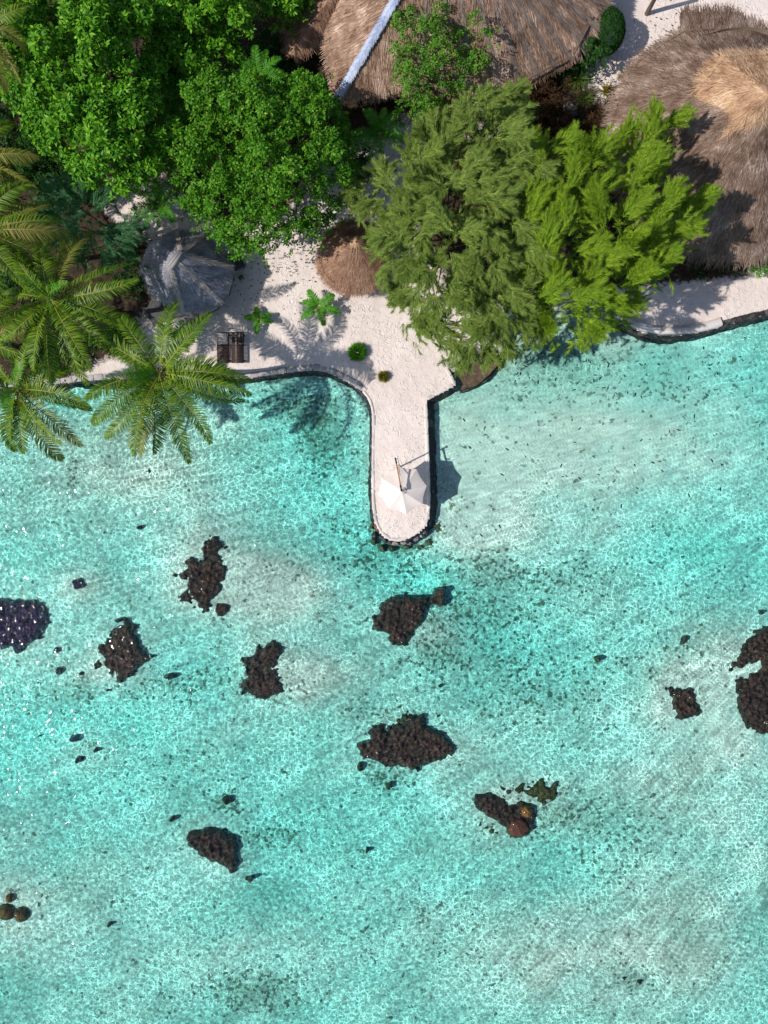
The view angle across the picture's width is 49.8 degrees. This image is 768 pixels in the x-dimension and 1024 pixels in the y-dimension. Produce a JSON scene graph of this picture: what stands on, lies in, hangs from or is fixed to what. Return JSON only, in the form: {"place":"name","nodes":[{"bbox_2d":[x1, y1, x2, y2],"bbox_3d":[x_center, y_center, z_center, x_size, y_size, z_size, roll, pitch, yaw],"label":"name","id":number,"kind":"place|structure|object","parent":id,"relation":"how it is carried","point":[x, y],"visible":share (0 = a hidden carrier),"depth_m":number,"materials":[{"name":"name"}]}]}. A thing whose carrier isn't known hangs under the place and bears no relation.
{"place":"outdoors","nodes":[
{"label":"outdoors","id":0,"kind":"place"},
{"bbox_2d":[0,309,767,1023],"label":"seabed","id":1,"kind":"structure","parent":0,"point":[636,853],"depth_m":56.61,"materials":[{"name":"sand"}]},
{"bbox_2d":[0,903,13,919],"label":"coral ball","id":2,"kind":"object","parent":1,"relation":"on","point":[7,911],"visible":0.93,"depth_m":56.06,"materials":[{"name":"stone"}]},
{"bbox_2d":[5,893,14,902],"bbox_3d":[-25.454,26.269,56.437,0.642,1.131,0.662,0,90,0],"label":"coral ball","id":3,"kind":"object","parent":1,"relation":"on","point":[10,898],"visible":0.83,"depth_m":56.09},
{"bbox_2d":[13,906,29,921],"bbox_3d":[-24.681,27.392,56.433,1.120,1.111,1.068,0,90,0],"label":"coral ball","id":4,"kind":"object","parent":1,"relation":"on","point":[21,914],"visible":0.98,"depth_m":56.07,"materials":[{"name":"stone"}]},
{"bbox_2d":[0,598,49,653],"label":"coral mound","id":5,"kind":"object","parent":1,"relation":"on","point":[23,623],"visible":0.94,"depth_m":56.17,"materials":[{"name":"stone"}]},
{"bbox_2d":[55,667,62,675],"bbox_3d":[-22.202,10.860,56.710,0.839,1.379,0.855,-42,90,0],"label":"coral","id":6,"kind":"object","parent":1,"relation":"on","point":[58,670],"visible":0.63,"depth_m":56.27},
{"bbox_2d":[69,734,78,741],"bbox_3d":[-21.190,15.562,56.762,0.700,1.276,0.750,0,90,0],"label":"coral","id":7,"kind":"object","parent":1,"relation":"on","point":[73,738],"visible":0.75,"depth_m":56.34},
{"bbox_2d":[72,578,84,588],"bbox_3d":[-20.799,4.843,56.722,1.100,1.356,1.000,0,90,0],"label":"coral","id":8,"kind":"object","parent":1,"relation":"on","point":[78,583],"visible":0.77,"depth_m":56.14},
{"bbox_2d":[75,756,83,763],"bbox_3d":[-20.776,16.925,56.750,0.700,1.300,0.750,0,90,0],"label":"coral","id":9,"kind":"object","parent":1,"relation":"on","point":[78,759],"visible":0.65,"depth_m":56.31},
{"bbox_2d":[115,617,123,622],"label":"coral","id":10,"kind":"object","parent":1,"relation":"on","point":[119,619],"visible":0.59,"depth_m":56.33},
{"bbox_2d":[94,617,153,682],"bbox_3d":[-17.796,9.687,56.658,3.818,1.484,4.508,45,90,0],"label":"coral mound","id":11,"kind":"object","parent":1,"relation":"on","point":[123,653],"visible":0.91,"depth_m":56.15,"materials":[{"name":"stone"}]},
{"bbox_2d":[164,673,174,679],"bbox_3d":[-14.735,11.325,56.742,0.950,1.316,0.700,0,90,0],"label":"coral","id":12,"kind":"object","parent":1,"relation":"on","point":[169,676],"visible":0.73,"depth_m":56.35},
{"bbox_2d":[169,815,175,821],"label":"coral","id":13,"kind":"object","parent":1,"relation":"on","point":[172,818],"visible":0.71,"depth_m":56.35},
{"bbox_2d":[172,535,226,612],"bbox_3d":[-12.159,4.414,56.636,4.080,1.528,5.430,43,90,0],"label":"coral mound","id":14,"kind":"object","parent":1,"relation":"on","point":[206,575],"visible":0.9,"depth_m":56.14,"materials":[{"name":"stone"}]},
{"bbox_2d":[186,826,238,872],"bbox_3d":[-11.526,22.770,56.652,4.461,1.496,2.683,27,90,0],"label":"coral mound","id":15,"kind":"object","parent":1,"relation":"on","point":[217,845],"visible":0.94,"depth_m":56.17,"materials":[{"name":"stone"}]},
{"bbox_2d":[215,603,227,616],"bbox_3d":[-11.065,6.598,56.678,1.300,1.443,1.250,0,90,0],"label":"coral","id":16,"kind":"object","parent":1,"relation":"on","point":[221,609],"visible":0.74,"depth_m":56.11},
{"bbox_2d":[222,795,229,804],"bbox_3d":[-10.819,19.741,56.738,0.800,1.324,0.700,0,90,0],"label":"coral","id":17,"kind":"object","parent":1,"relation":"on","point":[225,800],"visible":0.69,"depth_m":56.35},
{"bbox_2d":[245,874,253,881],"bbox_3d":[-9.204,25.107,56.734,0.750,1.332,0.550,0,90,0],"label":"coral","id":18,"kind":"object","parent":1,"relation":"on","point":[250,878],"visible":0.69,"depth_m":56.39},
{"bbox_2d":[240,640,283,699],"bbox_3d":[-8.235,10.809,56.652,3.375,1.496,4.425,0,90,0],"label":"coral mound","id":19,"kind":"object","parent":1,"relation":"on","point":[261,680],"visible":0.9,"depth_m":56.17,"materials":[{"name":"stone"}]},
{"bbox_2d":[357,761,362,770],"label":"coral","id":20,"kind":"object","parent":1,"relation":"on","point":[359,766],"visible":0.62,"depth_m":56.32},
{"bbox_2d":[370,537,376,544],"bbox_3d":[-0.692,2.003,56.822,0.487,1.252,0.546,0,90,0],"label":"boulder","id":21,"kind":"object","parent":1,"relation":"on","point":[373,541],"visible":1,"depth_m":56.40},
{"bbox_2d":[371,531,378,537],"bbox_3d":[-0.602,1.549,56.631,0.523,1.311,0.464,0,90,0],"label":"boulder","id":22,"kind":"object","parent":1,"relation":"on","point":[374,534],"visible":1,"depth_m":56.21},
{"bbox_2d":[378,544,386,551],"bbox_3d":[-0.080,2.492,56.845,0.647,1.293,0.535,0,90,0],"label":"boulder","id":23,"kind":"object","parent":1,"relation":"on","point":[382,548],"visible":1,"depth_m":56.42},
{"bbox_2d":[380,536,387,542],"bbox_3d":[0.000,1.838,56.426,0.722,1.618,0.377,35,90,0],"label":"boulder","id":24,"kind":"object","parent":1,"relation":"on","point":[383,539],"visible":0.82,"depth_m":55.90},
{"bbox_2d":[385,781,391,789],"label":"coral","id":25,"kind":"object","parent":1,"relation":"on","point":[388,784],"visible":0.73,"depth_m":56.38},
{"bbox_2d":[387,545,396,550],"bbox_3d":[0.548,2.493,56.855,0.709,1.317,0.430,0,90,0],"label":"boulder","id":26,"kind":"object","parent":1,"relation":"on","point":[391,548],"visible":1,"depth_m":56.40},
{"bbox_2d":[360,391,437,542],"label":"stone seawall","id":27,"kind":"object","parent":1,"relation":"on","point":[430,449],"visible":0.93,"depth_m":55.68,"materials":[{"name":"stone"}]},
{"bbox_2d":[371,592,428,645],"bbox_3d":[1.089,7.371,56.639,4.200,1.521,3.825,0,90,0],"label":"coral mound","id":28,"kind":"object","parent":1,"relation":"on","point":[398,620],"visible":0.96,"depth_m":56.14,"materials":[{"name":"stone"}]},
{"bbox_2d":[396,710,411,726],"bbox_3d":[1.602,14.515,56.813,2.334,1.174,1.750,45,90,0],"label":"algae patch","id":29,"kind":"object","parent":1,"relation":"on","point":[403,717],"visible":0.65,"depth_m":56.46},
{"bbox_2d":[357,713,453,771],"bbox_3d":[1.525,15.725,56.634,7.050,1.533,4.200,0,90,0],"label":"coral mound","id":30,"kind":"object","parent":1,"relation":"on","point":[416,742],"visible":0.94,"depth_m":56.14,"materials":[{"name":"stone"}]},
{"bbox_2d":[401,545,410,548],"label":"boulder","id":31,"kind":"object","parent":1,"relation":"on","point":[405,547],"visible":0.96,"depth_m":56.42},
{"bbox_2d":[423,528,429,535],"bbox_3d":[2.835,1.322,56.435,0.585,1.791,0.625,0,90,0],"label":"boulder","id":32,"kind":"object","parent":1,"relation":"on","point":[426,531],"visible":0.72,"depth_m":55.85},
{"bbox_2d":[424,539,431,545],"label":"boulder","id":33,"kind":"object","parent":1,"relation":"on","point":[427,542],"visible":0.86,"depth_m":56.35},
{"bbox_2d":[428,587,445,606],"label":"coral mound","id":34,"kind":"object","parent":1,"relation":"on","point":[437,597],"visible":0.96,"depth_m":56.17,"materials":[{"name":"stone"}]},
{"bbox_2d":[433,523,440,531],"bbox_3d":[3.632,1.062,56.958,0.902,1.540,1.014,0,90,0],"label":"boulder","id":35,"kind":"object","parent":1,"relation":"on","point":[437,527],"visible":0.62,"depth_m":56.28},
{"bbox_2d":[449,355,502,392],"bbox_3d":[6.388,-9.798,56.250,3.850,1.300,2.388,-28,90,0],"label":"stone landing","id":36,"kind":"object","parent":1,"relation":"on","point":[475,380],"visible":0.54,"depth_m":55.84,"materials":[{"name":"stone"}]},
{"bbox_2d":[479,822,497,833],"bbox_3d":[7.155,21.535,56.865,2.100,1.069,1.725,0,90,0],"label":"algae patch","id":37,"kind":"object","parent":1,"relation":"on","point":[491,830],"visible":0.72,"depth_m":56.44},
{"bbox_2d":[474,792,535,838],"bbox_3d":[8.259,20.648,56.566,4.500,1.667,3.525,0,90,0],"label":"coral mound","id":38,"kind":"object","parent":1,"relation":"on","point":[517,819],"visible":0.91,"depth_m":56.13,"materials":[{"name":"stone"}]},
{"bbox_2d":[500,778,557,804],"bbox_3d":[9.720,19.123,56.756,4.800,1.289,2.175,0,90,0],"label":"algae patch","id":39,"kind":"object","parent":1,"relation":"on","point":[541,791],"visible":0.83,"depth_m":56.27,"materials":[{"name":"plant"}]},
{"bbox_2d":[594,656,600,661],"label":"coral","id":40,"kind":"object","parent":1,"relation":"on","point":[596,658],"visible":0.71,"depth_m":56.26},
{"bbox_2d":[665,683,700,719],"bbox_3d":[20.277,12.890,56.629,2.850,1.542,2.775,0,90,0],"label":"coral mound","id":41,"kind":"object","parent":1,"relation":"on","point":[685,705],"visible":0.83,"depth_m":56.14,"materials":[{"name":"stone"}]},
{"bbox_2d":[680,635,686,643],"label":"coral","id":42,"kind":"object","parent":1,"relation":"on","point":[683,638],"visible":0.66,"depth_m":56.22},
{"bbox_2d":[728,625,767,734],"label":"coral mound","id":43,"kind":"object","parent":1,"relation":"on","point":[752,698],"visible":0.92,"depth_m":56.14,"materials":[{"name":"stone"}]},
{"bbox_2d":[0,0,767,540],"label":"sand ground","id":44,"kind":"structure","parent":0,"point":[290,338],"depth_m":55.49,"materials":[{"name":"sand"}]},
{"bbox_2d":[0,0,32,94],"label":"coconut palm","id":45,"kind":"object","parent":44,"relation":"on","point":[24,6],"visible":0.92,"depth_m":45.28,"materials":[{"name":"green plant"}]},
{"bbox_2d":[0,259,36,311],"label":"understory bush","id":46,"kind":"object","parent":44,"relation":"on","point":[11,283],"visible":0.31,"depth_m":53.89,"materials":[{"name":"green plant"}]},
{"bbox_2d":[0,96,39,216],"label":"understory bush","id":47,"kind":"object","parent":44,"relation":"on","point":[5,142],"visible":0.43,"depth_m":54.26,"materials":[{"name":"green plant"}]},
{"bbox_2d":[0,119,40,212],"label":"coconut palm","id":48,"kind":"object","parent":44,"relation":"on","point":[14,152],"visible":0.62,"depth_m":47.07,"materials":[{"name":"green plant"}]},
{"bbox_2d":[0,286,52,389],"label":"coconut palm","id":49,"kind":"object","parent":44,"relation":"on","point":[17,345],"visible":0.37,"depth_m":48.62,"materials":[{"name":"green plant"}]},
{"bbox_2d":[0,168,71,298],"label":"coconut palm","id":50,"kind":"object","parent":44,"relation":"on","point":[12,212],"visible":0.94,"depth_m":46.34,"materials":[{"name":"green plant"}]},
{"bbox_2d":[9,338,69,387],"bbox_3d":[-23.110,-10.016,55.624,4.846,4.818,3.536,0,90,0],"label":"understory bush","id":51,"kind":"object","parent":44,"relation":"on","point":[39,358],"visible":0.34,"depth_m":53.78,"materials":[{"name":"green plant"}]},
{"bbox_2d":[12,142,76,199],"bbox_3d":[-22.015,-22.420,55.093,4.634,5.034,4.089,12,90,0],"label":"understory bush","id":52,"kind":"object","parent":44,"relation":"on","point":[51,167],"visible":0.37,"depth_m":53.99,"materials":[{"name":"green plant"}]},
{"bbox_2d":[0,321,93,462],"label":"coconut palm","id":53,"kind":"object","parent":44,"relation":"on","point":[18,406],"visible":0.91,"depth_m":48.17,"materials":[{"name":"green plant"}]},
{"bbox_2d":[0,230,139,386],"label":"coconut palm","id":54,"kind":"object","parent":44,"relation":"on","point":[52,300],"visible":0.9,"depth_m":46.89,"materials":[{"name":"green plant"}]},
{"bbox_2d":[31,174,129,222],"bbox_3d":[-19.981,-20.615,55.115,6.437,4.731,3.600,0,90,0],"label":"understory bush","id":55,"kind":"object","parent":44,"relation":"on","point":[76,197],"visible":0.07,"depth_m":54.53,"materials":[{"name":"green plant"}]},
{"bbox_2d":[32,163,154,276],"bbox_3d":[-17.784,-17.604,51.496,8.670,8.342,6.517,25,90,0],"label":"ironwood tree","id":56,"kind":"object","parent":44,"relation":"on","point":[118,238],"visible":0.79,"depth_m":49.51,"materials":[{"name":"green plant"}]},
{"bbox_2d":[0,0,200,219],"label":"breadfruit tree","id":57,"kind":"object","parent":44,"relation":"on","point":[86,33],"visible":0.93,"depth_m":46.60,"materials":[{"name":"green plant"}]},
{"bbox_2d":[79,322,121,354],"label":"understory bush","id":58,"kind":"object","parent":44,"relation":"on","point":[93,344],"visible":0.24,"depth_m":54.57,"materials":[{"name":"green plant"}]},
{"bbox_2d":[110,244,147,301],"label":"understory bush","id":59,"kind":"object","parent":44,"relation":"on","point":[128,271],"visible":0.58,"depth_m":54.10,"materials":[{"name":"green plant"}]},
{"bbox_2d":[130,171,184,226],"bbox_3d":[-14.194,-19.668,53.518,3.527,4.167,3.546,0,90,0],"label":"areca palm","id":60,"kind":"object","parent":44,"relation":"on","point":[159,206],"visible":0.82,"depth_m":51.90,"materials":[{"name":"green plant"}]},
{"bbox_2d":[81,301,253,463],"bbox_3d":[-12.704,-7.569,50.791,10.217,9.840,9.684,0,90,0],"label":"coconut palm","id":61,"kind":"object","parent":44,"relation":"on","point":[145,371],"visible":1,"depth_m":47.05,"materials":[{"name":"green plant"}]},
{"bbox_2d":[157,319,193,353],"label":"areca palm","id":62,"kind":"object","parent":44,"relation":"on","point":[177,328],"visible":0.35,"depth_m":54.21,"materials":[{"name":"green plant"}]},
{"bbox_2d":[157,69,200,123],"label":"tree","id":63,"kind":"object","parent":44,"relation":"on","point":[176,89],"visible":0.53,"depth_m":50.12,"materials":[{"name":"green plant"}]},
{"bbox_2d":[0,364,362,393],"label":"stone seawall","id":64,"kind":"object","parent":44,"relation":"on","point":[265,375],"visible":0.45,"depth_m":55.46,"materials":[{"name":"stone"}]},
{"bbox_2d":[156,80,216,126],"bbox_3d":[-13.236,-26.960,54.609,5.419,4.966,4.168,27,90,0],"label":"understory bush","id":65,"kind":"object","parent":44,"relation":"on","point":[173,111],"visible":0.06,"depth_m":53.84,"materials":[{"name":"green plant"}]},
{"bbox_2d":[139,229,244,325],"bbox_3d":[-12.633,-15.439,53.174,6.714,4.853,5.923,0,90,0],"label":"canopy tent","id":66,"kind":"object","parent":44,"relation":"on","point":[193,276],"visible":0.95,"depth_m":52.69,"materials":[{"name":"grey fabric"}]},
{"bbox_2d":[139,0,260,104],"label":"breadfruit tree","id":67,"kind":"object","parent":44,"relation":"on","point":[175,38],"visible":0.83,"depth_m":49.13,"materials":[{"name":"green plant"}]},
{"bbox_2d":[216,332,230,362],"bbox_3d":[-10.727,-10.960,55.095,0.870,0.750,2.050,-1,90,0],"label":"sun lounger","id":68,"kind":"object","parent":44,"relation":"on","point":[224,351],"visible":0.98,"depth_m":55.08,"materials":[{"name":"brown wood"}]},
{"bbox_2d":[231,332,244,362],"bbox_3d":[-9.749,-10.960,55.216,0.870,0.509,2.050,0,90,0],"label":"sun lounger","id":69,"kind":"object","parent":44,"relation":"on","point":[237,356],"visible":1,"depth_m":55.08,"materials":[{"name":"brown wood"}]},
{"bbox_2d":[233,45,284,93],"bbox_3d":[-7.792,-27.250,53.260,3.386,4.684,3.449,22,90,0],"label":"areca palm","id":70,"kind":"object","parent":44,"relation":"on","point":[264,70],"visible":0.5,"depth_m":51.32,"materials":[{"name":"green plant"}]},
{"bbox_2d":[244,306,273,333],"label":"young palm","id":71,"kind":"object","parent":44,"relation":"on","point":[264,318],"visible":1,"depth_m":54.88,"materials":[{"name":"green plant"}]},
{"bbox_2d":[154,56,366,268],"bbox_3d":[-7.617,-21.277,50.770,13.130,9.782,12.409,0,90,0],"label":"almond tree","id":72,"kind":"object","parent":44,"relation":"on","point":[296,167],"visible":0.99,"depth_m":47.94,"materials":[{"name":"green plant"}]},
{"bbox_2d":[243,27,305,86],"bbox_3d":[-7.210,-29.861,55.450,4.480,4.698,4.425,-15,90,0],"label":"understory bush","id":73,"kind":"object","parent":44,"relation":"on","point":[262,37],"visible":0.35,"depth_m":54.20,"materials":[{"name":"green plant"}]},
{"bbox_2d":[252,0,315,38],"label":"breadfruit tree","id":74,"kind":"object","parent":44,"relation":"on","point":[268,8],"visible":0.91,"depth_m":51.46,"materials":[{"name":"green plant"}]},
{"bbox_2d":[301,289,340,326],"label":"young palm","id":75,"kind":"object","parent":44,"relation":"on","point":[313,307],"visible":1,"depth_m":54.48,"materials":[{"name":"green plant"}]},
{"bbox_2d":[313,218,394,298],"bbox_3d":[-1.937,-16.527,53.775,5.478,3.650,5.427,0,90,0],"label":"thatched parasol","id":76,"kind":"object","parent":44,"relation":"on","point":[342,262],"visible":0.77,"depth_m":53.26,"materials":[{"name":"brown plant"}]},
{"bbox_2d":[346,341,367,361],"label":"round bush","id":77,"kind":"object","parent":44,"relation":"on","point":[356,347],"visible":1,"depth_m":55.03,"materials":[{"name":"plant"}]},
{"bbox_2d":[338,139,376,196],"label":"understory bush","id":78,"kind":"object","parent":44,"relation":"on","point":[360,158],"visible":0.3,"depth_m":54.18,"materials":[{"name":"green plant"}]},
{"bbox_2d":[352,107,406,160],"bbox_3d":[-0.286,-24.121,53.858,3.742,3.490,3.578,0,90,0],"label":"areca palm","id":79,"kind":"object","parent":44,"relation":"on","point":[378,126],"visible":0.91,"depth_m":52.49,"materials":[{"name":"green plant"}]},
{"bbox_2d":[376,371,388,382],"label":"round bush","id":80,"kind":"object","parent":44,"relation":"on","point":[383,376],"visible":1,"depth_m":55.20,"materials":[{"name":"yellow plant"}]},
{"bbox_2d":[101,0,680,324],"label":"fallen leaves","id":81,"kind":"object","parent":44,"relation":"on","point":[310,231],"visible":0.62,"depth_m":55.41,"materials":[{"name":"brown plant"}]},
{"bbox_2d":[378,456,425,513],"bbox_3d":[1.220,-1.476,54.060,3.170,2.980,3.140,33,90,0],"label":"cantilever parasol","id":82,"kind":"object","parent":44,"relation":"on","point":[401,489],"visible":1,"depth_m":53.41,"materials":[{"name":"fabric"}]},
{"bbox_2d":[426,383,456,403],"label":"stone seawall","id":83,"kind":"object","parent":44,"relation":"on","point":[439,395],"visible":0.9,"depth_m":55.73,"materials":[{"name":"stone"}]},
{"bbox_2d":[385,0,500,133],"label":"leaf tree","id":84,"kind":"object","parent":44,"relation":"on","point":[430,69],"visible":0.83,"depth_m":50.02,"materials":[{"name":"green plant"}]},
{"bbox_2d":[275,0,614,106],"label":"thatched house","id":85,"kind":"structure","parent":44,"relation":"on","point":[535,39],"depth_m":52.00,"materials":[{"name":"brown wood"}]},
{"bbox_2d":[335,75,563,377],"bbox_3d":[5.544,-16.615,49.563,13.700,12.188,16.319,-25,90,0],"label":"ironwood tree","id":86,"kind":"object","parent":44,"relation":"on","point":[447,129],"visible":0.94,"depth_m":46.92,"materials":[{"name":"green plant"}]},
{"bbox_2d":[446,368,455,384],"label":"stone seawall","id":87,"kind":"object","parent":44,"relation":"on","point":[451,377],"visible":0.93,"depth_m":55.49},
{"bbox_2d":[446,337,502,367],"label":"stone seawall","id":88,"kind":"object","parent":44,"relation":"on","point":[478,352],"visible":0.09,"depth_m":55.44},
{"bbox_2d":[507,94,540,127],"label":"understory bush","id":89,"kind":"object","parent":44,"relation":"on","point":[529,101],"visible":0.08,"depth_m":53.84,"materials":[{"name":"green plant"}]},
{"bbox_2d":[531,76,550,97],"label":"strap leaf plant","id":90,"kind":"object","parent":44,"relation":"on","point":[543,84],"visible":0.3,"depth_m":55.07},
{"bbox_2d":[516,73,582,141],"bbox_3d":[10.506,-27.118,54.413,4.197,4.004,5.520,-34,90,0],"label":"dead bush","id":91,"kind":"object","parent":44,"relation":"on","point":[536,96],"visible":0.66,"depth_m":53.97,"materials":[{"name":"brown plant"}]},
{"bbox_2d":[539,64,574,89],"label":"strap leaf plant","id":92,"kind":"object","parent":44,"relation":"on","point":[567,70],"visible":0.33,"depth_m":55.06,"materials":[{"name":"plant"}]},
{"bbox_2d":[534,102,583,145],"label":"dead bush","id":93,"kind":"object","parent":44,"relation":"on","point":[561,118],"visible":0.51,"depth_m":54.55,"materials":[{"name":"brown plant"}]},
{"bbox_2d":[562,101,577,118],"bbox_3d":[12.476,-26.890,55.604,1.024,1.338,1.289,0,90,0],"label":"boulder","id":94,"kind":"object","parent":44,"relation":"on","point":[570,108],"visible":0.27,"depth_m":55.15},
{"bbox_2d":[542,103,606,173],"bbox_3d":[12.406,-24.178,54.476,5.297,3.226,4.509,30,90,0],"label":"dead bush","id":95,"kind":"object","parent":44,"relation":"on","point":[560,126],"visible":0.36,"depth_m":54.09,"materials":[{"name":"brown plant"}]},
{"bbox_2d":[561,65,593,95],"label":"strap leaf plant","id":96,"kind":"object","parent":44,"relation":"on","point":[578,80],"visible":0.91,"depth_m":55.12,"materials":[{"name":"plant"}]},
{"bbox_2d":[572,83,596,107],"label":"strap leaf plant","id":97,"kind":"object","parent":44,"relation":"on","point":[585,96],"visible":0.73,"depth_m":55.12,"materials":[{"name":"plant"}]},
{"bbox_2d":[562,36,612,82],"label":"understory bush","id":98,"kind":"object","parent":44,"relation":"on","point":[599,51],"visible":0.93,"depth_m":53.13,"materials":[{"name":"green plant"}]},
{"bbox_2d":[572,84,617,137],"bbox_3d":[14.812,-25.850,54.417,4.909,3.681,3.841,0,90,0],"label":"dead bush","id":99,"kind":"object","parent":44,"relation":"on","point":[597,113],"visible":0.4,"depth_m":53.95,"materials":[{"name":"brown plant"}]},
{"bbox_2d":[486,93,724,355],"bbox_3d":[12.690,-16.571,49.051,13.778,13.178,14.751,0,90,0],"label":"ironwood tree","id":100,"kind":"object","parent":44,"relation":"on","point":[649,161],"visible":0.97,"depth_m":46.25,"materials":[{"name":"green plant"}]},
{"bbox_2d":[597,81,613,97],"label":"strap leaf plant","id":101,"kind":"object","parent":44,"relation":"on","point":[604,86],"visible":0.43,"depth_m":55.22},
{"bbox_2d":[593,6,625,55],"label":"clipped shrub","id":102,"kind":"object","parent":44,"relation":"on","point":[615,20],"visible":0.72,"depth_m":52.88,"materials":[{"name":"green plant"}]},
{"bbox_2d":[644,0,655,15],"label":"wooden post","id":103,"kind":"object","parent":44,"relation":"on","point":[649,8],"visible":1,"depth_m":54.69,"materials":[{"name":"brown wood"}]},
{"bbox_2d":[606,315,721,343],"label":"stone seawall","id":104,"kind":"object","parent":44,"relation":"on","point":[647,337],"visible":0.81,"depth_m":55.93,"materials":[{"name":"stone"}]},
{"bbox_2d":[614,313,722,334],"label":"concrete kerb","id":105,"kind":"structure","parent":44,"relation":"on","point":[694,328],"depth_m":55.30,"materials":[{"name":"concrete"}]},
{"bbox_2d":[598,1,767,270],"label":"thatched hut","id":106,"kind":"object","parent":44,"relation":"on","point":[710,64],"visible":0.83,"depth_m":50.93,"materials":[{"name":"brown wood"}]},
{"bbox_2d":[679,259,741,280],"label":"flowering bush","id":107,"kind":"object","parent":44,"relation":"on","point":[704,277],"visible":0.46,"depth_m":55.16,"materials":[{"name":"green plant"}]},
{"bbox_2d":[718,309,767,332],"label":"stone seawall","id":108,"kind":"object","parent":44,"relation":"on","point":[757,317],"visible":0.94,"depth_m":55.61,"materials":[{"name":"stone"}]},
{"bbox_2d":[742,257,767,277],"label":"flowering bush","id":109,"kind":"object","parent":44,"relation":"on","point":[760,269],"visible":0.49,"depth_m":54.72,"materials":[{"name":"green plant"}]}
]}

